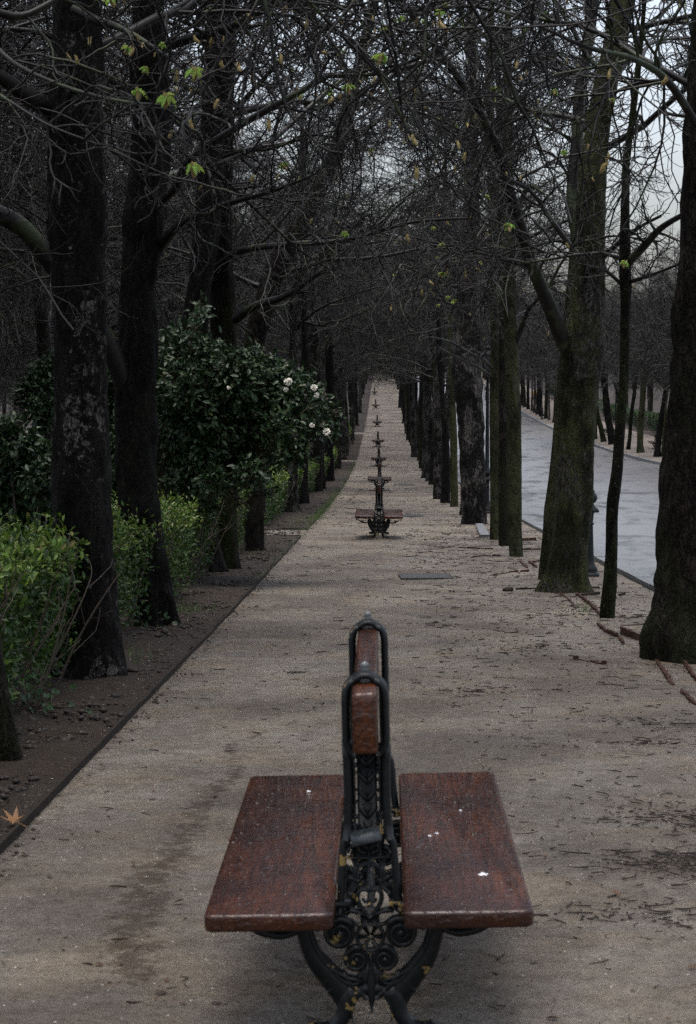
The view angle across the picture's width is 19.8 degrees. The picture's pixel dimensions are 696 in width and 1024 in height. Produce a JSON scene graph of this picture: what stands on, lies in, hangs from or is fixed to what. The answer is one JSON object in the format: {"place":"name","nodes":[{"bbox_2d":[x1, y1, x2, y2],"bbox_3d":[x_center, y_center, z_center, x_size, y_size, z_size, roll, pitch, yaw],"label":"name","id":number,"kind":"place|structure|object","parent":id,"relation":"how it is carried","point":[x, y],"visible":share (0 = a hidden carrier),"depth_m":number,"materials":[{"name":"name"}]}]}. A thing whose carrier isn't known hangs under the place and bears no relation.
{"place":"outdoors","nodes":[
{"label":"outdoors","id":0,"kind":"place"},
{"bbox_2d":[0,535,298,839],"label":"soil verge","id":1,"kind":"structure","parent":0,"point":[68,757],"depth_m":12.25,"materials":[{"name":"soil"}]},
{"bbox_2d":[0,408,51,599],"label":"evergreen shrub","id":2,"kind":"object","parent":1,"relation":"on","point":[25,473],"visible":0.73,"depth_m":19.19,"materials":[{"name":"green plant"}]},
{"bbox_2d":[0,96,51,318],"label":"bare tree","id":3,"kind":"object","parent":1,"relation":"on","point":[26,191],"visible":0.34,"depth_m":21.62,"materials":[{"name":"brown plant"}]},
{"bbox_2d":[9,650,90,713],"bbox_3d":[-1.823,0.991,11.383,0.619,0.390,0.637,-1,4,-17],"label":"ivy plant","id":4,"kind":"object","parent":1,"relation":"on","point":[28,696],"visible":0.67,"depth_m":11.35,"materials":[{"name":"green plant"}]},
{"bbox_2d":[7,349,116,510],"bbox_3d":[-3.062,-0.565,23.968,1.220,2.846,2.424,-3,5,-42],"label":"evergreen shrub","id":5,"kind":"object","parent":1,"relation":"on","point":[36,404],"visible":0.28,"depth_m":24.27,"materials":[{"name":"green plant"}]},
{"bbox_2d":[0,508,129,714],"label":"hedge","id":6,"kind":"object","parent":1,"relation":"on","point":[26,555],"visible":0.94,"depth_m":12.04,"materials":[{"name":"green plant"}]},
{"bbox_2d":[0,0,180,344],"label":"bare tree","id":7,"kind":"object","parent":1,"relation":"on","point":[4,102],"visible":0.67,"depth_m":12.73,"materials":[{"name":"brown plant"}]},
{"bbox_2d":[0,0,183,385],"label":"bare tree","id":8,"kind":"object","parent":1,"relation":"on","point":[6,281],"visible":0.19,"depth_m":28.55,"materials":[{"name":"brown plant"}]},
{"bbox_2d":[28,497,180,639],"bbox_3d":[-2.017,0.474,16.293,1.024,1.171,3.204,0,2,1],"label":"hedge","id":9,"kind":"object","parent":1,"relation":"on","point":[121,534],"visible":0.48,"depth_m":16.61,"materials":[{"name":"green plant"}]},
{"bbox_2d":[0,0,247,373],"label":"bare tree","id":10,"kind":"object","parent":1,"relation":"on","point":[3,249],"visible":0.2,"depth_m":22.43,"materials":[{"name":"black plant"}]},
{"bbox_2d":[121,606,177,627],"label":"ivy plant","id":11,"kind":"object","parent":1,"relation":"on","point":[146,625],"visible":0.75,"depth_m":16.98,"materials":[{"name":"green plant"}]},
{"bbox_2d":[111,489,206,615],"bbox_3d":[-2.009,0.364,19.698,1.226,1.194,3.592,0,2,1],"label":"hedge","id":12,"kind":"object","parent":1,"relation":"on","point":[181,523],"visible":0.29,"depth_m":19.98,"materials":[{"name":"green plant"}]},
{"bbox_2d":[0,496,329,876],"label":"fallen leaves","id":13,"kind":"object","parent":1,"relation":"on","point":[28,745],"visible":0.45,"depth_m":13.24,"materials":[{"name":"plant"}]},
{"bbox_2d":[0,0,347,537],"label":"bare tree","id":14,"kind":"object","parent":1,"relation":"on","point":[44,329],"visible":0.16,"depth_m":30.53,"materials":[{"name":"brown plant"}]},
{"bbox_2d":[158,485,239,586],"bbox_3d":[-1.872,0.246,23.258,1.217,1.209,3.915,0,2,1],"label":"hedge","id":15,"kind":"object","parent":1,"relation":"on","point":[199,559],"visible":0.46,"depth_m":22.84,"materials":[{"name":"green plant"}]},
{"bbox_2d":[189,487,252,553],"bbox_3d":[-1.862,0.107,27.673,1.332,1.213,4.209,0,2,1],"label":"hedge","id":16,"kind":"object","parent":1,"relation":"on","point":[240,520],"visible":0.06,"depth_m":28.98,"materials":[{"name":"green plant"}]},
{"bbox_2d":[0,0,462,571],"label":"bare tree","id":17,"kind":"object","parent":1,"relation":"on","point":[204,282],"visible":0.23,"depth_m":24.38,"materials":[{"name":"black plant"}]},
{"bbox_2d":[212,484,269,547],"bbox_3d":[-1.798,-0.039,32.277,1.144,1.205,5.070,0,2,1],"label":"hedge","id":18,"kind":"object","parent":1,"relation":"on","point":[240,536],"visible":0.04,"depth_m":30.81,"materials":[{"name":"green plant"}]},
{"bbox_2d":[155,290,350,546],"bbox_3d":[-1.399,-0.804,22.596,2.886,3.488,2.590,0,4,1],"label":"evergreen shrub","id":19,"kind":"object","parent":1,"relation":"on","point":[198,436],"visible":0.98,"depth_m":22.14,"materials":[{"name":"green plant"}]},
{"bbox_2d":[0,0,542,625],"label":"bare tree","id":20,"kind":"object","parent":1,"relation":"on","point":[132,358],"visible":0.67,"depth_m":16.88,"materials":[{"name":"black plant"}]},
{"bbox_2d":[0,0,564,679],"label":"bare tree","id":21,"kind":"object","parent":1,"relation":"on","point":[80,468],"visible":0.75,"depth_m":13.05,"materials":[{"name":"black plant"}]},
{"bbox_2d":[32,0,581,550],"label":"bare tree","id":22,"kind":"object","parent":1,"relation":"on","point":[256,328],"visible":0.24,"depth_m":29.45,"materials":[{"name":"brown plant"}]},
{"bbox_2d":[105,0,517,568],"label":"bare tree","id":23,"kind":"object","parent":1,"relation":"on","point":[228,318],"visible":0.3,"depth_m":24.52,"materials":[{"name":"brown plant"}]},
{"bbox_2d":[0,0,681,761],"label":"bare tree","id":24,"kind":"object","parent":1,"relation":"on","point":[10,748],"visible":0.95,"depth_m":8.30,"materials":[{"name":"brown plant"}]},
{"bbox_2d":[0,373,372,431],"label":"soil verge","id":25,"kind":"structure","parent":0,"point":[362,416],"depth_m":199.24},
{"bbox_2d":[10,434,362,458],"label":"soil verge","id":26,"kind":"structure","parent":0,"point":[354,449],"depth_m":126.82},
{"bbox_2d":[318,263,387,455],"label":"bare tree","id":27,"kind":"object","parent":26,"relation":"on","point":[346,424],"visible":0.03,"depth_m":114.71,"materials":[{"name":"brown plant"}]},
{"bbox_2d":[317,288,388,459],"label":"bare tree","id":28,"kind":"object","parent":26,"relation":"on","point":[344,456],"visible":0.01,"depth_m":108.74,"materials":[{"name":"brown plant"}]},
{"bbox_2d":[264,461,354,528],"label":"soil verge","id":29,"kind":"structure","parent":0,"point":[339,475],"depth_m":57.89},
{"bbox_2d":[0,242,48,442],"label":"bare tree","id":30,"kind":"object","parent":29,"relation":"on","point":[15,407],"depth_m":69.04,"materials":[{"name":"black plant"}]},
{"bbox_2d":[0,153,112,407],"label":"bare tree","id":31,"kind":"object","parent":29,"relation":"on","point":[21,365],"visible":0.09,"depth_m":41.81,"materials":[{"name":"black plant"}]},
{"bbox_2d":[0,266,117,439],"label":"bare tree","id":32,"kind":"object","parent":29,"relation":"on","point":[13,375],"depth_m":56.33,"materials":[{"name":"black plant"}]},
{"bbox_2d":[0,135,180,409],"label":"bare tree","id":33,"kind":"object","parent":29,"relation":"on","point":[116,329],"visible":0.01,"depth_m":51.27,"materials":[{"name":"black plant"}]},
{"bbox_2d":[11,42,287,373],"bbox_3d":[-5.375,-6.160,50.075,7.805,12.546,8.018,4,6,28],"label":"bare tree","id":34,"kind":"object","parent":29,"relation":"on","point":[177,234],"visible":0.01,"depth_m":49.88,"materials":[{"name":"black plant"}]},
{"bbox_2d":[0,19,311,379],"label":"bare tree","id":35,"kind":"object","parent":29,"relation":"on","point":[113,316],"visible":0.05,"depth_m":45.21,"materials":[{"name":"black plant"}]},
{"bbox_2d":[0,0,349,392],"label":"bare tree","id":36,"kind":"object","parent":29,"relation":"on","point":[173,256],"visible":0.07,"depth_m":37.43,"materials":[{"name":"black plant"}]},
{"bbox_2d":[107,128,291,388],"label":"bare tree","id":37,"kind":"object","parent":29,"relation":"on","point":[271,348],"visible":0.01,"depth_m":54.74,"materials":[{"name":"brown plant"}]},
{"bbox_2d":[108,109,324,404],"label":"bare tree","id":38,"kind":"object","parent":29,"relation":"on","point":[275,346],"visible":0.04,"depth_m":61.46,"materials":[{"name":"black plant"}]},
{"bbox_2d":[264,466,298,525],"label":"hedge","id":39,"kind":"object","parent":29,"relation":"on","point":[274,505],"visible":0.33,"depth_m":42.01,"materials":[{"name":"green plant"}]},
{"bbox_2d":[158,46,446,511],"bbox_3d":[-0.887,-5.629,47.337,7.902,11.674,7.139,0,3,20],"label":"bare tree","id":40,"kind":"object","parent":29,"relation":"on","point":[293,504],"visible":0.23,"depth_m":47.20,"materials":[{"name":"brown plant"}]},
{"bbox_2d":[191,61,422,503],"bbox_3d":[-1.611,-6.190,53.754,6.875,12.370,8.302,-1,4,-8],"label":"bare tree","id":41,"kind":"object","parent":29,"relation":"on","point":[304,498],"visible":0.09,"depth_m":53.70,"materials":[{"name":"black plant"}]},
{"bbox_2d":[236,116,404,488],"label":"bare tree","id":42,"kind":"object","parent":29,"relation":"on","point":[323,442],"visible":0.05,"depth_m":69.42,"materials":[{"name":"brown plant"}]},
{"bbox_2d":[232,100,424,491],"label":"bare tree","id":43,"kind":"object","parent":29,"relation":"on","point":[316,448],"visible":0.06,"depth_m":65.62,"materials":[{"name":"brown plant"}]},
{"bbox_2d":[267,162,410,480],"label":"bare tree","id":44,"kind":"object","parent":29,"relation":"on","point":[329,375],"visible":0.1,"depth_m":79.18,"materials":[{"name":"black plant"}]},
{"bbox_2d":[316,300,392,463],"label":"bare tree","id":45,"kind":"object","parent":29,"relation":"on","point":[341,405],"visible":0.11,"depth_m":101.77,"materials":[{"name":"brown plant"}]},
{"bbox_2d":[315,221,412,468],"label":"bare tree","id":46,"kind":"object","parent":29,"relation":"on","point":[337,444],"visible":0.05,"depth_m":95.90,"materials":[{"name":"brown plant"}]},
{"bbox_2d":[1,0,692,341],"label":"sky","id":47,"kind":"structure","parent":0,"point":[677,157],"materials":[{"name":"white"}]},
{"bbox_2d":[0,376,695,1023],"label":"path","id":48,"kind":"structure","parent":0,"point":[168,846],"depth_m":8.99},
{"bbox_2d":[0,535,300,853],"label":"edging strip","id":49,"kind":"object","parent":48,"relation":"on","point":[8,839],"visible":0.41,"depth_m":10.21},
{"bbox_2d":[35,0,478,182],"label":"bare tree","id":50,"kind":"object","parent":48,"relation":"on","point":[161,45],"visible":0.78,"depth_m":11.25,"materials":[{"name":"brown plant"}]},
{"bbox_2d":[1,554,693,1023],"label":"pebbles","id":51,"kind":"object","parent":48,"relation":"on","point":[391,714],"visible":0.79,"depth_m":9.68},
{"bbox_2d":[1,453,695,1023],"bbox_3d":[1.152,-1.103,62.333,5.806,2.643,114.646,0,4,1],"label":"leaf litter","id":52,"kind":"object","parent":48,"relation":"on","point":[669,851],"visible":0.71,"depth_m":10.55,"materials":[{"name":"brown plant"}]},
{"bbox_2d":[125,456,591,663],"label":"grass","id":53,"kind":"structure","parent":48,"relation":"on","point":[311,518],"depth_m":34.11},
{"bbox_2d":[204,611,532,1023],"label":"park bench","id":54,"kind":"object","parent":48,"relation":"on","point":[286,869],"visible":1,"depth_m":5.18,"materials":[{"name":"brown wood"}]},
{"bbox_2d":[355,478,402,537],"bbox_3d":[0.534,-0.070,34.265,0.809,0.993,1.735,1,4,1],"label":"park bench","id":55,"kind":"object","parent":48,"relation":"on","point":[375,526],"visible":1,"depth_m":33.71,"materials":[{"name":"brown wood"}]},
{"bbox_2d":[367,460,391,490],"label":"park bench","id":56,"kind":"object","parent":48,"relation":"on","point":[379,475],"visible":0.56,"depth_m":67.00,"materials":[{"name":"brown wood"}]},
{"bbox_2d":[352,272,417,456],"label":"bare tree","id":57,"kind":"object","parent":48,"relation":"on","point":[414,452],"visible":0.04,"depth_m":112.56,"materials":[{"name":"brown plant"}]},
{"bbox_2d":[363,345,418,439],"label":"bare tree","id":58,"kind":"object","parent":48,"relation":"on","point":[407,409],"visible":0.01,"depth_m":139.41,"materials":[{"name":"brown plant"}]},
{"bbox_2d":[302,69,487,506],"bbox_3d":[1.578,-5.740,52.330,5.896,11.573,4.068,0,4,1],"label":"bare tree","id":59,"kind":"object","parent":48,"relation":"on","point":[453,459],"visible":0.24,"depth_m":52.39,"materials":[{"name":"brown plant"}]},
{"bbox_2d":[373,339,420,463],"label":"bare tree","id":60,"kind":"object","parent":48,"relation":"on","point":[418,426],"visible":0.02,"depth_m":102.55,"materials":[{"name":"brown plant"}]},
{"bbox_2d":[360,317,445,467],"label":"bare tree","id":61,"kind":"object","parent":48,"relation":"on","point":[420,451],"visible":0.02,"depth_m":96.66,"materials":[{"name":"brown plant"}]},
{"bbox_2d":[333,202,488,480],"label":"bare tree","id":62,"kind":"object","parent":48,"relation":"on","point":[428,406],"visible":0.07,"depth_m":79.72,"materials":[{"name":"brown plant"}]},
{"bbox_2d":[337,325,484,470],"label":"bare tree","id":63,"kind":"object","parent":48,"relation":"on","point":[421,386],"visible":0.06,"depth_m":92.99,"materials":[{"name":"black plant"}]},
{"bbox_2d":[337,202,490,477],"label":"bare tree","id":64,"kind":"object","parent":48,"relation":"on","point":[423,475],"visible":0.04,"depth_m":83.69,"materials":[{"name":"brown plant"}]},
{"bbox_2d":[316,140,533,498],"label":"bare tree","id":65,"kind":"object","parent":48,"relation":"on","point":[437,448],"visible":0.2,"depth_m":58.84,"materials":[{"name":"brown plant"}]},
{"bbox_2d":[398,573,452,579],"bbox_3d":[0.935,0.794,24.167,0.665,0.079,0.866,0,4,1],"label":"manhole cover","id":66,"kind":"object","parent":48,"relation":"on","point":[413,576],"visible":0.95,"depth_m":24.08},
{"bbox_2d":[332,187,525,402],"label":"bare tree","id":67,"kind":"object","parent":48,"relation":"on","point":[413,362],"visible":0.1,"depth_m":71.65,"materials":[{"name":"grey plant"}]},
{"bbox_2d":[324,178,553,439],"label":"bare tree","id":68,"kind":"object","parent":48,"relation":"on","point":[447,387],"visible":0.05,"depth_m":63.10,"materials":[{"name":"brown plant"}]},
{"bbox_2d":[357,209,527,484],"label":"bare tree","id":69,"kind":"object","parent":48,"relation":"on","point":[430,482],"visible":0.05,"depth_m":75.38,"materials":[{"name":"black plant"}]},
{"bbox_2d":[346,148,543,389],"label":"bare tree","id":70,"kind":"object","parent":48,"relation":"on","point":[444,360],"visible":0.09,"depth_m":67.00,"materials":[{"name":"brown plant"}]},
{"bbox_2d":[330,155,564,502],"bbox_3d":[2.550,-5.251,55.408,6.832,10.364,4.993,0,4,1],"label":"bare tree","id":71,"kind":"object","parent":48,"relation":"on","point":[445,487],"visible":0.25,"depth_m":55.35,"materials":[{"name":"black plant"}]},
{"bbox_2d":[255,0,642,231],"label":"bare tree","id":72,"kind":"object","parent":48,"relation":"on","point":[477,60],"visible":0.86,"depth_m":9.48,"materials":[{"name":"brown plant"}]},
{"bbox_2d":[226,0,695,663],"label":"bare tree","id":73,"kind":"object","parent":48,"relation":"on","point":[668,632],"visible":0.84,"depth_m":14.46,"materials":[{"name":"brown plant"}]},
{"bbox_2d":[326,34,618,514],"bbox_3d":[2.976,-5.372,45.688,6.925,11.322,7.664,0,4,-7],"label":"bare tree","id":74,"kind":"object","parent":48,"relation":"on","point":[544,218],"visible":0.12,"depth_m":45.82,"materials":[{"name":"brown plant"}]},
{"bbox_2d":[256,0,691,617],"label":"bare tree","id":75,"kind":"object","parent":48,"relation":"on","point":[628,258],"visible":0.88,"depth_m":17.96,"materials":[{"name":"brown plant"}]},
{"bbox_2d":[341,5,624,545],"bbox_3d":[2.665,-3.667,32.057,4.730,8.739,4.575,2,4,23],"label":"bare tree","id":76,"kind":"object","parent":48,"relation":"on","point":[503,492],"visible":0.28,"depth_m":31.65,"materials":[{"name":"brown plant"}]},
{"bbox_2d":[482,343,489,512],"bbox_3d":[3.346,-2.011,47.820,0.310,4.100,0.310,0,4,1],"label":"street lamp","id":77,"kind":"object","parent":48,"relation":"on","point":[487,369],"visible":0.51,"depth_m":47.79,"materials":[{"name":"metal"}]},
{"bbox_2d":[377,1,605,539],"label":"bare tree","id":78,"kind":"object","parent":48,"relation":"on","point":[493,367],"visible":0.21,"depth_m":33.86,"materials":[{"name":"brown plant"}]},
{"bbox_2d":[298,0,692,593],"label":"bare tree","id":79,"kind":"object","parent":48,"relation":"on","point":[579,337],"visible":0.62,"depth_m":21.39,"materials":[{"name":"brown plant"}]},
{"bbox_2d":[320,2,671,524],"bbox_3d":[2.404,-4.946,40.257,6.573,10.831,6.036,-1,4,-17],"label":"bare tree","id":80,"kind":"object","parent":48,"relation":"on","point":[467,381],"visible":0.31,"depth_m":40.65,"materials":[{"name":"brown plant"}]},
{"bbox_2d":[369,0,669,556],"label":"bare tree","id":81,"kind":"object","parent":48,"relation":"on","point":[513,406],"visible":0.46,"depth_m":28.43,"materials":[{"name":"brown plant"}]},
{"bbox_2d":[403,0,668,579],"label":"bare tree","id":82,"kind":"object","parent":48,"relation":"on","point":[548,521],"visible":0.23,"depth_m":22.94,"materials":[{"name":"brown plant"}]},
{"bbox_2d":[588,491,598,576],"bbox_3d":[2.928,-1.248,24.123,0.310,4.100,0.310,0,4,1],"label":"street lamp","id":83,"kind":"object","parent":48,"relation":"on","point":[592,570],"visible":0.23,"depth_m":24.17,"materials":[{"name":"black metal"}]},
{"bbox_2d":[654,659,674,684],"bbox_3d":[2.175,1.125,13.697,0.046,0.121,1.552,0,4,5],"label":"brick edging","id":84,"kind":"object","parent":48,"relation":"on","point":[665,672],"visible":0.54,"depth_m":13.56,"materials":[{"name":"brick"}]},
{"bbox_2d":[417,372,659,575],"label":"road","id":85,"kind":"structure","parent":0,"point":[638,508],"depth_m":62.62,"materials":[{"name":"asphalt"}]},
{"bbox_2d":[483,383,660,464],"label":"kerb","id":86,"kind":"structure","parent":85,"relation":"on","point":[609,449],"depth_m":113.84,"materials":[{"name":"concrete"}]},
{"bbox_2d":[458,477,654,591],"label":"kerb","id":87,"kind":"structure","parent":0,"point":[633,574],"depth_m":25.90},
{"bbox_2d":[481,374,661,461],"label":"pavement","id":88,"kind":"structure","parent":0,"point":[649,451],"depth_m":126.45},
{"bbox_2d":[518,297,552,414],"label":"bare tree","id":89,"kind":"object","parent":88,"relation":"on","point":[537,409],"visible":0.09,"depth_m":178.27,"materials":[{"name":"black plant"}]},
{"bbox_2d":[516,305,555,412],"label":"bare tree","id":90,"kind":"object","parent":88,"relation":"on","point":[534,406],"visible":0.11,"depth_m":181.83,"materials":[{"name":"brown plant"}]},
{"bbox_2d":[518,304,557,416],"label":"bare tree","id":91,"kind":"object","parent":88,"relation":"on","point":[539,399],"visible":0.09,"depth_m":173.56,"materials":[{"name":"black plant"}]},
{"bbox_2d":[518,287,561,418],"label":"bare tree","id":92,"kind":"object","parent":88,"relation":"on","point":[545,405],"visible":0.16,"depth_m":169.07,"materials":[{"name":"brown plant"}]},
{"bbox_2d":[519,295,564,422],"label":"bare tree","id":93,"kind":"object","parent":88,"relation":"on","point":[541,363],"visible":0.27,"depth_m":161.15,"materials":[{"name":"brown plant"}]},
{"bbox_2d":[519,290,564,419],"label":"bare tree","id":94,"kind":"object","parent":88,"relation":"on","point":[535,335],"visible":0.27,"depth_m":165.65,"materials":[{"name":"brown plant"}]},
{"bbox_2d":[527,268,633,441],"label":"bare tree","id":95,"kind":"object","parent":88,"relation":"on","point":[601,430],"visible":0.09,"depth_m":124.88,"materials":[{"name":"brown plant"}]},
{"bbox_2d":[529,292,632,396],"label":"bare tree","id":96,"kind":"object","parent":88,"relation":"on","point":[544,375],"visible":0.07,"depth_m":132.79,"materials":[{"name":"brown plant"}]},
{"bbox_2d":[536,258,640,438],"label":"bare tree","id":97,"kind":"object","parent":88,"relation":"on","point":[605,348],"visible":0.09,"depth_m":129.53,"materials":[{"name":"brown plant"}]},
{"bbox_2d":[543,263,663,444],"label":"bare tree","id":98,"kind":"object","parent":88,"relation":"on","point":[607,415],"visible":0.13,"depth_m":120.23,"materials":[{"name":"black plant"}]},
{"bbox_2d":[599,257,673,449],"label":"bare tree","id":99,"kind":"object","parent":88,"relation":"on","point":[630,422],"visible":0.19,"depth_m":112.49,"materials":[{"name":"brown plant"}]},
{"bbox_2d":[599,255,674,452],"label":"bare tree","id":100,"kind":"object","parent":88,"relation":"on","point":[640,426],"visible":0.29,"depth_m":107.12,"materials":[{"name":"brown plant"}]},
{"bbox_2d":[604,223,679,456],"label":"bare tree","id":101,"kind":"object","parent":88,"relation":"on","point":[667,284],"visible":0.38,"depth_m":100.06,"materials":[{"name":"brown plant"}]},
{"bbox_2d":[613,241,679,392],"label":"bare tree","id":102,"kind":"object","parent":88,"relation":"on","point":[665,348],"visible":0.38,"depth_m":87.28,"materials":[{"name":"brown plant"}]},
{"bbox_2d":[614,248,679,456],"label":"bare tree","id":103,"kind":"object","parent":88,"relation":"on","point":[658,441],"visible":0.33,"depth_m":100.58,"materials":[{"name":"black plant"}]},
{"bbox_2d":[641,277,674,383],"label":"bare tree","id":104,"kind":"object","parent":88,"relation":"on","point":[660,347],"visible":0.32,"depth_m":76.22,"materials":[{"name":"brown plant"}]},
{"bbox_2d":[643,246,678,393],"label":"bare tree","id":105,"kind":"object","parent":88,"relation":"on","point":[651,366],"visible":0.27,"depth_m":83.60,"materials":[{"name":"black plant"}]},
{"bbox_2d":[525,370,669,436],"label":"lawn","id":106,"kind":"structure","parent":0,"point":[656,405],"depth_m":206.16,"materials":[{"name":"plant"}]},
{"bbox_3d":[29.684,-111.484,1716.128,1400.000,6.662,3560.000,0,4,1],"label":"ground","id":107,"kind":"structure","parent":0,"visible":0},
{"bbox_2d":[0,0,126,394],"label":"bare tree","id":108,"kind":"object","parent":107,"relation":"on","point":[14,328],"visible":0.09,"depth_m":34.71,"materials":[{"name":"grey plant"}]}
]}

